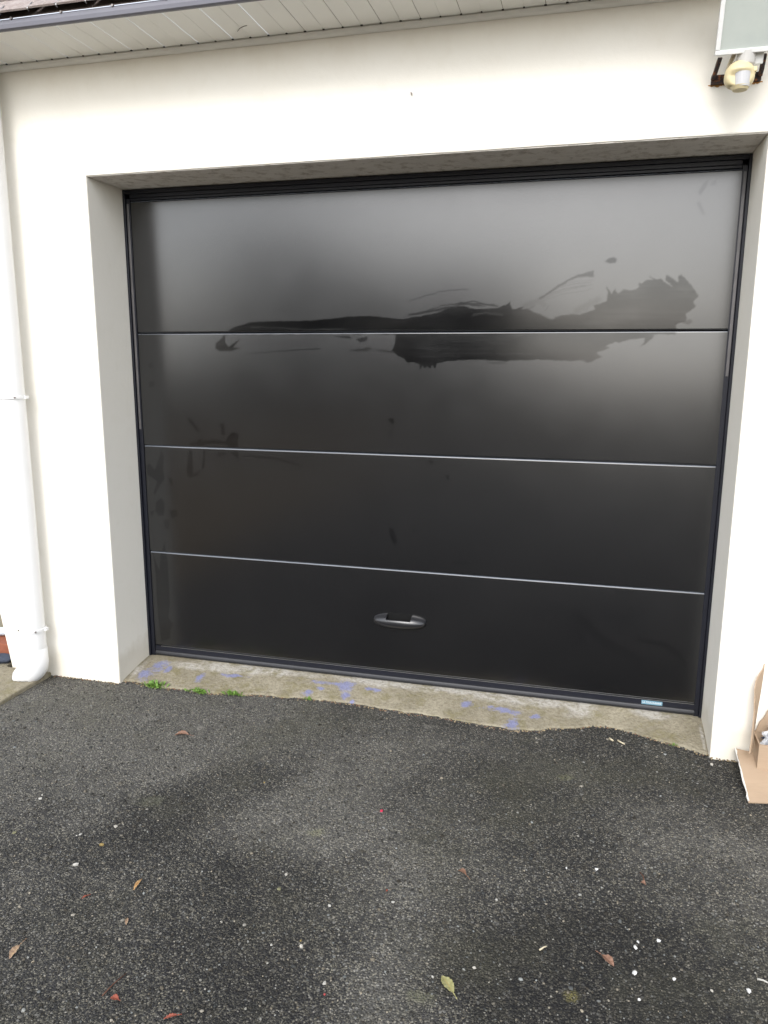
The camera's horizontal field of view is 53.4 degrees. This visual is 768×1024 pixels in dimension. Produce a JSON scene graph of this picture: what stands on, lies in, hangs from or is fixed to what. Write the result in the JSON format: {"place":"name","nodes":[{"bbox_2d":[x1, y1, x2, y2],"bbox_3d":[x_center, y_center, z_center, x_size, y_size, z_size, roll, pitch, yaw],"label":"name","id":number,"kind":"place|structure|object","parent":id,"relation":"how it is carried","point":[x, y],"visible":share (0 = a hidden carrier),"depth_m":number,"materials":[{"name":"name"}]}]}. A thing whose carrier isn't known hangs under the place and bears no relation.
{"place":"outdoors","nodes":[
{"label":"outdoors","id":0,"kind":"place"},
{"bbox_2d":[0,614,11,666],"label":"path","id":1,"kind":"structure","parent":0,"point":[6,664],"depth_m":3.52,"materials":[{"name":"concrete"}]},
{"bbox_2d":[0,635,9,653],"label":"brick","id":2,"kind":"object","parent":1,"relation":"on","point":[3,646],"visible":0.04,"depth_m":3.59,"materials":[{"name":"red brick"}]},
{"bbox_2d":[0,627,4,634],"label":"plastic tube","id":3,"kind":"object","parent":2,"relation":"on","point":[2,631],"depth_m":3.67,"materials":[{"name":"white plastic"}]},
{"bbox_2d":[0,666,50,704],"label":"path","id":4,"kind":"structure","parent":0,"point":[10,688],"depth_m":3.28,"materials":[{"name":"concrete"}]},
{"bbox_2d":[0,653,10,663],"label":"dark stone","id":5,"kind":"object","parent":4,"relation":"on","point":[5,658],"visible":0.79,"depth_m":3.51,"materials":[{"name":"grey stone"}]},
{"bbox_2d":[0,0,268,62],"label":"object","id":6,"kind":"structure","parent":0,"point":[150,0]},
{"bbox_2d":[0,666,767,1023],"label":"driveway","id":7,"kind":"structure","parent":0,"point":[54,982],"depth_m":2.12,"materials":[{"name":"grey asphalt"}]},
{"bbox_2d":[9,938,26,958],"bbox_3d":[-0.877,1.042,1.829,0.017,0.011,0.066,2,11,9],"label":"fallen leaf","id":8,"kind":"object","parent":7,"relation":"on","point":[13,950],"visible":1,"depth_m":1.82,"materials":[{"name":"beige plant"}]},
{"bbox_2d":[102,973,125,995],"bbox_3d":[-0.611,1.068,1.726,0.005,0.003,0.071,6,12,26],"label":"twig","id":9,"kind":"object","parent":7,"relation":"on","point":[112,985],"visible":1,"depth_m":1.72,"materials":[{"name":"grey wood"}]},
{"bbox_2d":[110,994,119,1000],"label":"fallen leaf","id":10,"kind":"object","parent":7,"relation":"on","point":[115,997],"visible":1,"depth_m":1.69,"materials":[{"name":"red plant"}]},
{"bbox_2d":[141,679,168,688],"bbox_3d":[-0.991,0.743,3.300,0.138,0.026,0.070,3,12,14],"label":"weed","id":11,"kind":"object","parent":7,"relation":"on","point":[150,684],"visible":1,"depth_m":3.29,"materials":[{"name":"green plant"}]},
{"bbox_2d":[164,1013,181,1018],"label":"fallen leaf","id":12,"kind":"object","parent":7,"relation":"on","point":[171,1015],"visible":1,"depth_m":1.64,"materials":[{"name":"plant"}]},
{"bbox_2d":[175,730,192,735],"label":"fallen leaf","id":13,"kind":"object","parent":7,"relation":"on","point":[182,732],"visible":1,"depth_m":2.87,"materials":[{"name":"brown plant"}]},
{"bbox_2d":[192,687,209,693],"bbox_3d":[-0.787,0.756,3.248,0.099,0.021,0.052,10,15,40],"label":"weed","id":14,"kind":"object","parent":7,"relation":"on","point":[196,690],"visible":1,"depth_m":3.24,"materials":[{"name":"green plant"}]},
{"bbox_2d":[222,689,244,696],"bbox_3d":[-0.638,0.763,3.221,0.112,0.020,0.042,3,12,14],"label":"weed","id":15,"kind":"object","parent":7,"relation":"on","point":[230,692],"visible":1,"depth_m":3.22,"materials":[{"name":"green plant"}]},
{"bbox_2d":[54,675,735,761],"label":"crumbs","id":16,"kind":"object","parent":7,"relation":"on","point":[519,731],"visible":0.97,"depth_m":3.07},
{"bbox_2d":[123,654,707,754],"bbox_3d":[0.046,0.774,3.179,2.430,0.057,0.303,3,12,14],"label":"threshold","id":17,"kind":"object","parent":7,"relation":"on","point":[518,712],"visible":0.81,"depth_m":3.14,"materials":[{"name":"concrete"}]},
{"bbox_2d":[441,975,456,998],"bbox_3d":[0.147,1.071,1.723,0.026,0.009,0.071,-5,12,-24],"label":"fallen leaf","id":18,"kind":"object","parent":7,"relation":"on","point":[448,983],"visible":1,"depth_m":1.73,"materials":[{"name":"yellow plant"}]},
{"bbox_2d":[458,868,469,878],"bbox_3d":[0.220,0.991,2.095,0.012,0.016,0.045,-9,14,-38],"label":"fallen leaf","id":19,"kind":"object","parent":7,"relation":"on","point":[463,870],"visible":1,"depth_m":2.10,"materials":[{"name":"plant"}]},
{"bbox_2d":[595,950,613,966],"bbox_3d":[0.523,1.054,1.808,0.021,0.012,0.058,-7,13,-31],"label":"fallen leaf","id":20,"kind":"object","parent":7,"relation":"on","point":[608,959],"visible":1,"depth_m":1.80,"materials":[{"name":"plant"}]},
{"bbox_2d":[734,664,767,803],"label":"cardboard box","id":21,"kind":"object","parent":7,"relation":"on","point":[753,763],"visible":1,"depth_m":2.58,"materials":[{"name":"cardboard"}]},
{"bbox_2d":[761,735,767,744],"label":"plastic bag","id":22,"kind":"object","parent":21,"relation":"in","point":[765,737],"visible":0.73,"depth_m":2.61,"materials":[{"name":"white plastic"}]},
{"label":"ground","id":23,"kind":"structure","parent":0,"visible":0},
{"bbox_2d":[0,0,767,761],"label":"house","id":24,"kind":"structure","parent":23,"relation":"on","point":[96,118],"depth_m":2.68,"materials":[{"name":"white paint"}]},
{"bbox_2d":[0,107,48,681],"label":"drainpipe","id":25,"kind":"object","parent":24,"relation":"attached to","point":[32,630],"visible":1,"depth_m":3.13,"materials":[{"name":"white plastic"}]},
{"bbox_2d":[122,154,752,717],"bbox_3d":[0.076,-0.270,3.068,2.399,2.035,0.108,3,12,14],"label":"garage door","id":26,"kind":"structure","parent":24,"relation":"attached to","point":[464,430],"depth_m":3.01,"materials":[{"name":"black metal"}]},
{"bbox_2d":[708,0,767,92],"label":"floodlight","id":27,"kind":"object","parent":24,"relation":"attached to","point":[742,31],"visible":1,"depth_m":2.16,"materials":[{"name":"white plastic"}]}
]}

